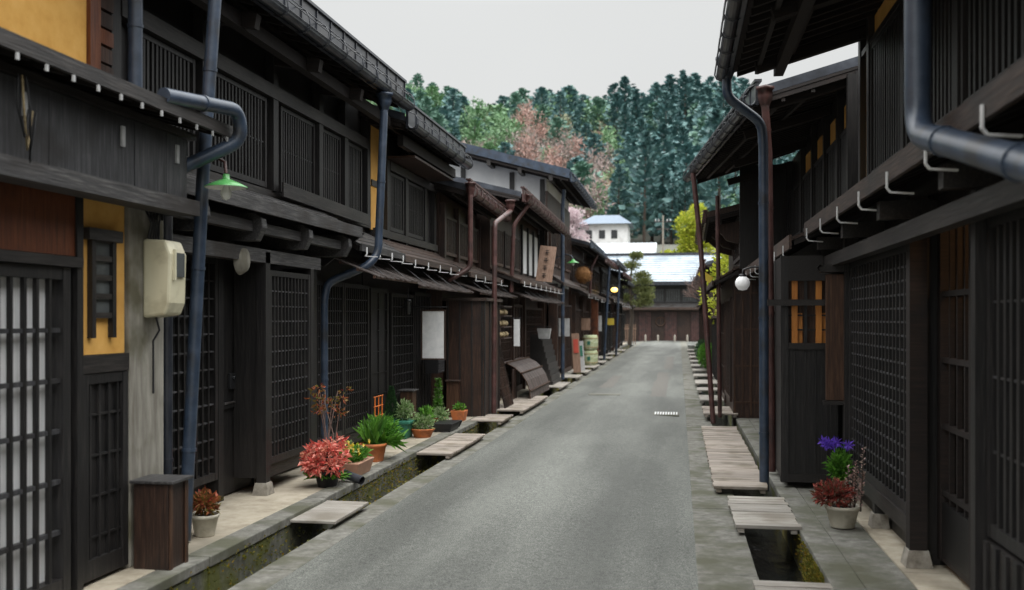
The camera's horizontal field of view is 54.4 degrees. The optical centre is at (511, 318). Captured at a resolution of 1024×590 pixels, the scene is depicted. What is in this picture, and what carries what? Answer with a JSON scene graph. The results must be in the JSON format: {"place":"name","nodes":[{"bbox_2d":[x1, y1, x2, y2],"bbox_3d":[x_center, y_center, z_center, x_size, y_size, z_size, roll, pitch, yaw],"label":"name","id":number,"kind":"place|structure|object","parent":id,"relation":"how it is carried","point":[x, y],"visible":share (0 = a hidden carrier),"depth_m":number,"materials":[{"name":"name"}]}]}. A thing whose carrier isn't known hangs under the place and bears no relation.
{"place":"outdoors","nodes":[
{"label":"outdoors","id":0,"kind":"place"},
{"bbox_2d":[84,343,625,589],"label":"pavement","id":1,"kind":"structure","parent":0,"point":[241,508],"depth_m":8.51,"materials":[{"name":"concrete"}]},
{"bbox_2d":[0,0,246,589],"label":"town house","id":2,"kind":"structure","parent":1,"relation":"on","point":[96,162],"depth_m":5.80,"materials":[{"name":"paint"}]},
{"bbox_2d":[0,262,70,589],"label":"sliding door","id":3,"kind":"structure","parent":2,"relation":"in","point":[35,300],"depth_m":5.49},
{"bbox_2d":[84,227,122,337],"bbox_3d":[-2.494,-0.210,6.076,0.050,0.660,0.360,0,0,10],"label":"slit window","id":4,"kind":"structure","parent":2,"relation":"in","point":[101,243],"depth_m":6.07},
{"bbox_2d":[84,371,127,583],"bbox_3d":[-2.518,0.952,6.116,0.060,1.235,0.490,0,0,10],"label":"panel door","id":5,"kind":"structure","parent":2,"relation":"in","point":[105,393],"depth_m":6.14,"materials":[{"name":"wood"}]},
{"bbox_2d":[144,211,185,392],"bbox_3d":[-2.294,-0.132,6.592,0.214,1.264,0.251,0,0,10],"label":"meter box","id":6,"kind":"object","parent":2,"relation":"attached to","point":[164,275],"visible":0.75,"depth_m":6.50,"materials":[{"name":"beige plastic"}]},
{"bbox_2d":[173,249,184,279],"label":"meter window","id":7,"kind":"structure","parent":6,"relation":"in","point":[178,258],"depth_m":6.56,"materials":[{"name":"beige plastic"}]},
{"bbox_2d":[204,158,247,199],"bbox_3d":[-2.037,-0.973,6.951,0.465,0.316,0.292,0,0,47],"label":"street lamp","id":8,"kind":"object","parent":2,"relation":"attached to","point":[225,185],"visible":0.92,"depth_m":6.87,"materials":[{"name":"green metal"}]},
{"bbox_2d":[192,486,223,537],"bbox_3d":[-2.265,1.414,7.328,0.283,0.372,0.317,0,0,10],"label":"potted plant","id":9,"kind":"object","parent":1,"relation":"on","point":[204,522],"visible":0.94,"depth_m":7.27,"materials":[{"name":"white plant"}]},
{"bbox_2d":[108,0,419,540],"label":"town house","id":10,"kind":"structure","parent":1,"relation":"on","point":[265,330],"depth_m":9.23,"materials":[{"name":"black wood"}]},
{"bbox_2d":[127,28,194,156],"bbox_3d":[-2.743,-1.705,7.786,0.085,0.870,0.950,0,0,10],"label":"upper lattice window","id":11,"kind":"structure","parent":10,"relation":"in","point":[165,66],"depth_m":7.82,"materials":[{"name":"black wood"}]},
{"bbox_2d":[173,254,217,487],"bbox_3d":[-2.705,0.440,7.982,0.085,1.920,1.350,0,0,10],"label":"lattice window","id":12,"kind":"structure","parent":10,"relation":"in","point":[206,455],"depth_m":8.45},
{"bbox_2d":[210,72,266,187],"bbox_3d":[-2.528,-1.705,9.068,0.085,0.870,1.250,0,0,10],"label":"upper lattice window","id":13,"kind":"structure","parent":10,"relation":"in","point":[248,164],"depth_m":9.29,"materials":[{"name":"black wood"}]},
{"bbox_2d":[224,259,254,494],"bbox_3d":[-2.537,0.515,9.146,0.070,2.130,0.800,0,0,10],"label":"door","id":14,"kind":"structure","parent":10,"relation":"in","point":[231,483],"depth_m":8.99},
{"bbox_2d":[270,270,310,464],"bbox_3d":[-2.169,0.450,9.601,0.085,1.780,1.020,0,0,10],"label":"lattice window","id":15,"kind":"structure","parent":10,"relation":"in","point":[290,293],"depth_m":9.63,"materials":[{"name":"wood"}]},
{"bbox_2d":[278,106,314,193],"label":"upper lattice window","id":16,"kind":"structure","parent":10,"relation":"in","point":[296,133],"depth_m":10.48,"materials":[{"name":"black wood"}]},
{"bbox_2d":[317,280,343,442],"bbox_3d":[-2.128,0.490,11.419,0.085,1.820,0.980,0,0,10],"label":"lattice window","id":17,"kind":"structure","parent":10,"relation":"in","point":[336,295],"depth_m":11.60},
{"bbox_2d":[323,128,340,203],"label":"upper lattice window","id":18,"kind":"structure","parent":10,"relation":"in","point":[331,142],"depth_m":11.51,"materials":[{"name":"black wood"}]},
{"bbox_2d":[348,142,361,211],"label":"upper lattice window","id":19,"kind":"structure","parent":10,"relation":"in","point":[354,152],"depth_m":12.32,"materials":[{"name":"black wood"}]},
{"bbox_2d":[344,283,368,434],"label":"lattice window","id":20,"kind":"structure","parent":10,"relation":"in","point":[356,297],"depth_m":12.40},
{"bbox_2d":[298,383,353,487],"bbox_3d":[-1.761,1.103,9.474,0.552,0.994,0.548,0,0,10],"label":"potted shrub","id":21,"kind":"object","parent":1,"relation":"on","point":[319,465],"visible":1,"depth_m":9.38,"materials":[{"name":"red plant"}]},
{"bbox_2d":[352,411,408,461],"bbox_3d":[-1.474,1.309,11.297,0.667,0.582,0.744,0,0,10],"label":"potted plant","id":22,"kind":"object","parent":1,"relation":"on","point":[380,434],"visible":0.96,"depth_m":11.14,"materials":[{"name":"green plant"}]},
{"bbox_2d":[383,385,416,438],"bbox_3d":[-1.513,1.246,13.303,0.446,0.707,0.410,0,0,10],"label":"potted shrub","id":23,"kind":"object","parent":1,"relation":"on","point":[403,409],"visible":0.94,"depth_m":13.25,"materials":[{"name":"green plant"}]},
{"bbox_2d":[358,101,473,440],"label":"town house","id":24,"kind":"structure","parent":1,"relation":"on","point":[423,149],"depth_m":14.16,"materials":[{"name":"paint"}]},
{"bbox_2d":[369,287,388,427],"bbox_3d":[-1.801,0.590,13.382,0.060,1.980,0.800,0,0,10],"label":"panel door","id":25,"kind":"structure","parent":24,"relation":"in","point":[378,297],"depth_m":13.37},
{"bbox_2d":[390,172,403,234],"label":"upper lattice window","id":26,"kind":"structure","parent":24,"relation":"in","point":[396,182],"depth_m":13.98,"materials":[{"name":"black wood"}]},
{"bbox_2d":[389,293,413,416],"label":"lattice window","id":27,"kind":"structure","parent":24,"relation":"in","point":[401,324],"depth_m":14.33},
{"bbox_2d":[408,181,422,240],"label":"upper lattice window","id":28,"kind":"structure","parent":24,"relation":"in","point":[415,193],"depth_m":15.00,"materials":[{"name":"black wood"}]},
{"bbox_2d":[411,292,430,413],"bbox_3d":[-1.421,0.590,15.651,0.060,1.980,1.000,0,0,10],"label":"panel door","id":29,"kind":"structure","parent":24,"relation":"in","point":[422,380],"depth_m":15.47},
{"bbox_2d":[402,306,446,359],"bbox_3d":[-1.274,0.215,14.409,0.680,0.770,0.030,0,0,10],"label":"hanging sign","id":30,"kind":"object","parent":24,"relation":"attached to","point":[433,334],"visible":1,"depth_m":14.38,"materials":[{"name":"white paint"}]},
{"bbox_2d":[409,404,435,437],"bbox_3d":[-1.205,1.376,13.400,0.391,0.448,0.382,0,0,10],"label":"potted plant","id":31,"kind":"object","parent":1,"relation":"on","point":[425,417],"visible":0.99,"depth_m":13.33,"materials":[{"name":"green plant"}]},
{"bbox_2d":[432,377,449,421],"bbox_3d":[-1.050,1.236,14.573,0.301,0.728,0.453,0,0,-8],"label":"potted plant","id":32,"kind":"object","parent":1,"relation":"on","point":[439,412],"visible":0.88,"depth_m":14.65,"materials":[{"name":"green plant"}]},
{"bbox_2d":[433,420,461,431],"bbox_3d":[-0.919,1.550,14.290,0.296,0.140,0.758,0,0,10],"label":"plastic trough","id":33,"kind":"object","parent":1,"relation":"on","point":[445,425],"visible":0.95,"depth_m":13.97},
{"bbox_2d":[426,178,517,416],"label":"town house","id":34,"kind":"structure","parent":1,"relation":"on","point":[469,376],"depth_m":16.26,"materials":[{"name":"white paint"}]},
{"bbox_2d":[446,216,456,257],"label":"upper lattice window","id":35,"kind":"structure","parent":34,"relation":"in","point":[451,224],"depth_m":16.90,"materials":[{"name":"black wood"}]},
{"bbox_2d":[460,222,467,260],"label":"upper lattice window","id":36,"kind":"structure","parent":34,"relation":"in","point":[463,227],"depth_m":17.83,"materials":[{"name":"black wood"}]},
{"bbox_2d":[453,177,568,399],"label":"town house","id":37,"kind":"structure","parent":1,"relation":"on","point":[518,243],"depth_m":21.11,"materials":[{"name":"white paint"}]},
{"bbox_2d":[501,307,511,384],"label":"lattice window","id":38,"kind":"structure","parent":37,"relation":"in","point":[506,344],"depth_m":20.60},
{"bbox_2d":[515,304,522,390],"bbox_3d":[0.086,0.650,21.735,0.060,1.900,1.500,0,0,10],"label":"panel door","id":39,"kind":"structure","parent":37,"relation":"in","point":[518,308],"depth_m":22.22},
{"bbox_2d":[526,307,541,357],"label":"lattice window","id":40,"kind":"structure","parent":37,"relation":"in","point":[533,316],"depth_m":23.79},
{"bbox_2d":[530,334,560,384],"bbox_3d":[0.816,1.020,24.487,0.610,1.270,1.830,0,0,10],"label":"slanted board fence","id":41,"kind":"object","parent":37,"relation":"attached to","point":[542,351],"visible":0.68,"depth_m":23.62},
{"bbox_2d":[535,245,556,282],"bbox_3d":[0.749,-1.190,21.848,0.448,0.829,0.197,0,0,10],"label":"shop sign","id":42,"kind":"object","parent":37,"relation":"attached to","point":[546,263],"visible":1,"depth_m":21.83,"materials":[{"name":"brown wood"}]},
{"bbox_2d":[449,142,596,378],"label":"town house","id":43,"kind":"structure","parent":1,"relation":"on","point":[556,190],"depth_m":26.00,"materials":[{"name":"white paint"}]},
{"bbox_2d":[565,305,571,372],"bbox_3d":[1.639,0.600,29.789,0.060,2.000,2.300,0,0,10],"label":"panel door","id":44,"kind":"structure","parent":43,"relation":"in","point":[568,308],"depth_m":30.16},
{"bbox_2d":[569,238,606,368],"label":"town house","id":45,"kind":"structure","parent":1,"relation":"on","point":[577,297],"depth_m":33.02,"materials":[{"name":"brown wood"}]},
{"bbox_2d":[586,255,617,359],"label":"town house","id":46,"kind":"structure","parent":1,"relation":"on","point":[592,306],"depth_m":38.37,"materials":[{"name":"paint"}]},
{"bbox_2d":[599,259,627,355],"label":"town house","id":47,"kind":"structure","parent":1,"relation":"on","point":[603,271],"depth_m":43.30,"materials":[{"name":"paint"}]},
{"bbox_2d":[611,269,631,350],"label":"town house","id":48,"kind":"structure","parent":1,"relation":"on","point":[624,276],"depth_m":50.43,"materials":[{"name":"brown wood"}]},
{"bbox_2d":[266,341,697,589],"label":"road","id":49,"kind":"structure","parent":0,"point":[577,487],"depth_m":8.61,"materials":[{"name":"asphalt"}]},
{"bbox_2d":[598,356,673,396],"bbox_3d":[4.374,1.673,32.474,1.746,0.010,22.500,0,0,10],"label":"road patch","id":50,"kind":"object","parent":49,"relation":"on","point":[660,385],"visible":1,"depth_m":25.89,"materials":[{"name":"asphalt"}]},
{"bbox_2d":[311,0,857,133],"label":"sky","id":51,"kind":"structure","parent":0,"point":[486,50],"materials":[{"name":"white"}]},
{"bbox_2d":[516,138,714,252],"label":"hill","id":52,"kind":"structure","parent":0,"point":[667,244],"depth_m":159.09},
{"bbox_2d":[569,207,590,241],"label":"cherry tree","id":53,"kind":"object","parent":52,"relation":"on","point":[575,218],"visible":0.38,"depth_m":127.54,"materials":[{"name":"pink plant"}]},
{"bbox_2d":[367,69,798,234],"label":"forest","id":54,"kind":"object","parent":52,"relation":"on","point":[604,130],"visible":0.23,"depth_m":228.80,"materials":[{"name":"green plant"}]},
{"bbox_2d":[570,160,608,230],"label":"cedar tree","id":55,"kind":"object","parent":52,"relation":"on","point":[581,169],"visible":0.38,"depth_m":159.95,"materials":[{"name":"green plant"}]},
{"bbox_2d":[569,170,615,219],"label":"bare tree","id":56,"kind":"object","parent":52,"relation":"on","point":[588,211],"visible":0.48,"depth_m":144.93,"materials":[{"name":"brown plant"}]},
{"bbox_2d":[571,215,634,242],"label":"house","id":57,"kind":"structure","parent":52,"relation":"on","point":[609,228],"depth_m":129.81,"materials":[{"name":"white paint"}]},
{"bbox_2d":[599,164,633,223],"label":"cedar tree","id":58,"kind":"object","parent":52,"relation":"on","point":[620,176],"visible":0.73,"depth_m":146.99,"materials":[{"name":"green plant"}]},
{"bbox_2d":[604,167,647,238],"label":"cedar tree","id":59,"kind":"object","parent":52,"relation":"on","point":[628,204],"visible":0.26,"depth_m":152.92,"materials":[{"name":"green plant"}]},
{"bbox_2d":[596,242,656,252],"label":"house","id":60,"kind":"structure","parent":52,"relation":"on","point":[642,247],"depth_m":85.95,"materials":[{"name":"paint"}]},
{"bbox_2d":[618,129,672,242],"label":"cedar tree","id":61,"kind":"object","parent":52,"relation":"on","point":[644,142],"visible":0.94,"depth_m":144.03,"materials":[{"name":"green plant"}]},
{"bbox_2d":[628,134,671,242],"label":"cedar tree","id":62,"kind":"object","parent":52,"relation":"on","point":[656,139],"visible":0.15,"depth_m":154.06,"materials":[{"name":"green plant"}]},
{"bbox_2d":[633,162,684,243],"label":"cedar tree","id":63,"kind":"object","parent":52,"relation":"on","point":[668,172],"visible":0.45,"depth_m":151.27,"materials":[{"name":"green plant"}]},
{"bbox_2d":[653,176,681,243],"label":"cedar tree","id":64,"kind":"object","parent":52,"relation":"on","point":[670,188],"visible":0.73,"depth_m":147.18,"materials":[{"name":"green plant"}]},
{"bbox_2d":[654,154,688,242],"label":"cedar tree","id":65,"kind":"object","parent":52,"relation":"on","point":[672,159],"visible":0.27,"depth_m":153.22,"materials":[{"name":"green plant"}]},
{"bbox_2d":[650,142,695,221],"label":"cedar tree","id":66,"kind":"object","parent":52,"relation":"on","point":[686,148],"visible":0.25,"depth_m":160.35,"materials":[{"name":"green plant"}]},
{"bbox_2d":[668,170,693,238],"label":"cedar tree","id":67,"kind":"object","parent":52,"relation":"on","point":[681,189],"visible":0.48,"depth_m":145.82,"materials":[{"name":"green plant"}]},
{"bbox_2d":[670,202,713,252],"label":"broadleaf tree","id":68,"kind":"object","parent":52,"relation":"on","point":[688,221],"visible":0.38,"depth_m":101.10,"materials":[{"name":"yellow plant"}]},
{"bbox_2d":[684,107,738,226],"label":"cedar tree","id":69,"kind":"object","parent":52,"relation":"on","point":[715,116],"visible":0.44,"depth_m":139.44,"materials":[{"name":"green plant"}]},
{"bbox_2d":[623,341,697,348],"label":"road junction","id":70,"kind":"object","parent":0,"point":[690,344],"visible":0.05,"depth_m":66.90,"materials":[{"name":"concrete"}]},
{"bbox_2d":[604,252,721,340],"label":"town house","id":71,"kind":"structure","parent":70,"relation":"on","point":[669,313],"depth_m":73.67,"materials":[{"name":"wood"}]},
{"bbox_2d":[623,285,699,310],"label":"upper lattice window","id":72,"kind":"structure","parent":71,"relation":"in","point":[664,295],"depth_m":73.52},
{"bbox_2d":[689,351,803,581],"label":"gutter water","id":73,"kind":"structure","parent":0,"point":[772,557],"depth_m":8.45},
{"bbox_2d":[748,418,970,589],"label":"pavement","id":74,"kind":"structure","parent":0,"point":[871,556],"depth_m":6.82,"materials":[{"name":"concrete"}]},
{"bbox_2d":[696,258,725,344],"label":"town house","id":75,"kind":"structure","parent":74,"relation":"on","point":[708,264],"depth_m":30.89,"materials":[{"name":"wood"}]},
{"bbox_2d":[695,204,758,418],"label":"town house","id":76,"kind":"structure","parent":74,"relation":"on","point":[740,347],"depth_m":16.36,"materials":[{"name":"brown wood"}]},
{"bbox_2d":[721,300,725,402],"bbox_3d":[4.234,0.625,19.924,0.060,1.950,2.300,0,0,10],"label":"panel door","id":77,"kind":"structure","parent":76,"relation":"in","point":[722,302],"depth_m":20.08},
{"bbox_2d":[724,297,731,401],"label":"lattice window","id":78,"kind":"structure","parent":76,"relation":"in","point":[727,302],"depth_m":17.22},
{"bbox_2d":[683,56,865,482],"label":"town house","id":79,"kind":"structure","parent":74,"relation":"on","point":[811,116],"depth_m":10.36,"materials":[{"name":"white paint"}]},
{"bbox_2d":[789,181,799,236],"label":"upper lattice window","id":80,"kind":"structure","parent":79,"relation":"in","point":[794,195],"depth_m":15.20,"materials":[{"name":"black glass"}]},
{"bbox_2d":[802,168,810,232],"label":"upper lattice window","id":81,"kind":"structure","parent":79,"relation":"in","point":[806,179],"depth_m":13.73,"materials":[{"name":"black wood"}]},
{"bbox_2d":[788,281,825,342],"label":"barred window","id":82,"kind":"structure","parent":79,"relation":"in","point":[796,329],"depth_m":9.61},
{"bbox_2d":[814,154,822,215],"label":"upper lattice window","id":83,"kind":"structure","parent":79,"relation":"in","point":[818,165],"depth_m":12.56,"materials":[{"name":"black wood"}]},
{"bbox_2d":[826,139,835,205],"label":"upper lattice window","id":84,"kind":"structure","parent":79,"relation":"in","point":[831,151],"depth_m":11.47,"materials":[{"name":"black wood"}]},
{"bbox_2d":[839,128,845,196],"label":"upper lattice window","id":85,"kind":"structure","parent":79,"relation":"in","point":[842,137],"depth_m":10.70,"materials":[{"name":"black wood"}]},
{"bbox_2d":[818,434,854,501],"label":"potted flowers","id":86,"kind":"object","parent":74,"relation":"on","point":[837,464],"visible":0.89,"depth_m":8.67,"materials":[{"name":"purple plant"}]},
{"bbox_2d":[809,447,865,528],"bbox_3d":[2.534,1.311,7.775,0.434,0.637,0.318,0,0,10],"label":"potted plant","id":87,"kind":"object","parent":74,"relation":"on","point":[841,514],"visible":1,"depth_m":7.72,"materials":[{"name":"red plant"}]},
{"bbox_2d":[714,0,1023,589],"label":"town house","id":88,"kind":"structure","parent":74,"relation":"on","point":[929,253],"depth_m":6.50,"materials":[{"name":"black wood"}]},
{"bbox_2d":[817,264,843,404],"bbox_3d":[2.984,0.150,9.087,0.400,1.280,0.130,0,0,10],"label":"hanging sign","id":89,"kind":"object","parent":88,"relation":"attached to","point":[834,337],"visible":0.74,"depth_m":9.08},
{"bbox_2d":[849,245,905,512],"bbox_3d":[2.886,0.410,7.805,0.090,1.820,2.350,0,0,10],"label":"lattice window","id":90,"kind":"structure","parent":88,"relation":"in","point":[877,282],"depth_m":7.67,"materials":[{"name":"black wood"}]},
{"bbox_2d":[870,4,899,172],"bbox_3d":[3.157,-1.850,8.322,0.085,1.200,1.260,0,0,10],"label":"upper lattice window","id":91,"kind":"structure","parent":88,"relation":"in","point":[885,49],"depth_m":8.35,"materials":[{"name":"black wood"}]},
{"bbox_2d":[905,0,952,146],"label":"upper lattice window","id":92,"kind":"structure","parent":88,"relation":"in","point":[942,10],"depth_m":6.55,"materials":[{"name":"black wood"}]},
{"bbox_2d":[934,190,970,588],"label":"lattice door","id":93,"kind":"structure","parent":88,"relation":"in","point":[953,525],"depth_m":6.31,"materials":[{"name":"wood"}]},
{"bbox_2d":[960,0,1023,104],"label":"upper lattice window","id":94,"kind":"structure","parent":88,"relation":"in","point":[991,31],"depth_m":5.60,"materials":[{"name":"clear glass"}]},
{"bbox_2d":[986,206,1023,560],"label":"lattice window","id":95,"kind":"structure","parent":88,"relation":"in","point":[1004,231],"depth_m":4.70,"materials":[{"name":"black wood"}]},
{"bbox_3d":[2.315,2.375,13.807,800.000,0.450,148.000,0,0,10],"label":"ground","id":96,"kind":"structure","parent":0,"visible":0},
{"bbox_2d":[116,343,628,589],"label":"pavement kerb","id":97,"kind":"structure","parent":96,"relation":"on","point":[211,555],"depth_m":7.83,"materials":[{"name":"concrete"}]},
{"bbox_2d":[129,474,193,570],"bbox_3d":[-2.265,1.357,6.443,0.300,0.647,0.280,0,0,10],"label":"wooden box","id":98,"kind":"object","parent":97,"relation":"on","point":[160,521],"visible":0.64,"depth_m":6.33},
{"bbox_2d":[290,500,368,523],"bbox_3d":[-1.559,1.639,8.434,0.441,0.022,0.872,0,0,10],"label":"gutter cover","id":99,"kind":"object","parent":97,"relation":"on","point":[330,512],"visible":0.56,"depth_m":8.34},
{"bbox_2d":[339,439,373,474],"bbox_3d":[-1.602,1.418,10.163,0.330,0.363,0.567,0,0,10],"label":"flower trough","id":100,"kind":"object","parent":97,"relation":"on","point":[361,462],"visible":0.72,"depth_m":10.08,"materials":[{"name":"ceramic"}]},
{"bbox_2d":[416,433,485,458],"bbox_3d":[-0.807,1.649,12.962,0.539,0.062,2.092,0,0,10],"label":"gutter cover","id":101,"kind":"object","parent":97,"relation":"on","point":[449,447],"visible":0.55,"depth_m":12.65,"materials":[{"name":"grey wood"}]},
{"bbox_2d":[470,414,512,423],"bbox_3d":[-0.322,1.619,15.973,0.537,0.062,0.992,0,0,10],"label":"gutter cover","id":102,"kind":"object","parent":97,"relation":"on","point":[500,418],"visible":0.91,"depth_m":15.77,"materials":[{"name":"grey wood"}]},
{"bbox_2d":[497,396,547,413],"bbox_3d":[0.176,1.619,18.830,0.618,0.063,3.192,0,0,10],"label":"gutter cover","id":103,"kind":"object","parent":97,"relation":"on","point":[522,404],"visible":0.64,"depth_m":18.55,"materials":[{"name":"grey wood"}]},
{"bbox_2d":[500,347,513,407],"bbox_3d":[-0.189,0.990,17.979,0.314,1.210,0.900,0,0,10],"label":"leaning lattice screen","id":104,"kind":"object","parent":103,"relation":"on","point":[506,394],"visible":0.56,"depth_m":18.04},
{"bbox_2d":[504,357,549,398],"bbox_3d":[0.287,1.236,20.951,0.638,0.730,3.180,0,0,10],"label":"curved slat fence","id":105,"kind":"object","parent":97,"relation":"on","point":[533,373],"visible":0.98,"depth_m":20.59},
{"bbox_2d":[569,370,590,373],"bbox_3d":[2.046,1.615,30.025,0.595,0.061,1.492,0,0,10],"label":"gutter cover","id":106,"kind":"object","parent":97,"relation":"on","point":[586,371],"visible":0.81,"depth_m":29.60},
{"bbox_2d":[571,333,580,372],"bbox_3d":[1.866,1.025,29.458,0.216,1.169,0.484,0,0,-17],"label":"standing sign","id":107,"kind":"object","parent":106,"relation":"on","point":[576,353],"visible":1,"depth_m":29.34,"materials":[{"name":"red paint"}]},
{"bbox_2d":[620,251,655,344],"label":"pine tree","id":108,"kind":"object","parent":97,"relation":"on","point":[645,291],"visible":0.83,"depth_m":61.16,"materials":[{"name":"green plant"}]},
{"bbox_2d":[228,341,758,589],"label":"road kerb","id":109,"kind":"structure","parent":96,"relation":"on","point":[724,560],"depth_m":8.40,"materials":[{"name":"concrete"}]},
{"bbox_2d":[170,373,824,589],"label":"moss","id":110,"kind":"object","parent":109,"relation":"on","point":[815,574],"visible":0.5,"depth_m":7.63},
{"bbox_2d":[701,426,767,493],"bbox_3d":[2.640,1.644,12.206,0.530,0.063,5.442,0,0,10],"label":"gutter cover","id":111,"kind":"object","parent":109,"relation":"on","point":[731,462],"visible":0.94,"depth_m":11.22,"materials":[{"name":"grey wood"}]},
{"bbox_2d":[727,496,801,534],"bbox_3d":[2.093,1.644,8.369,0.520,0.062,1.292,0,0,10],"label":"gutter cover","id":112,"kind":"object","parent":109,"relation":"on","point":[754,512],"visible":1,"depth_m":8.24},
{"bbox_2d":[752,580,832,589],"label":"gutter cover","id":113,"kind":"object","parent":109,"relation":"on","point":[770,585],"visible":0.91,"depth_m":6.10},
{"bbox_2d":[694,344,865,589],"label":"pavement kerb","id":114,"kind":"structure","parent":96,"relation":"on","point":[836,570],"depth_m":7.89,"materials":[{"name":"concrete"}]},
{"bbox_2d":[710,316,716,379],"bbox_3d":[5.270,0.795,25.226,0.290,1.710,7.400,0,0,10],"label":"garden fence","id":115,"kind":"object","parent":114,"relation":"on","point":[714,349],"visible":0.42,"depth_m":26.77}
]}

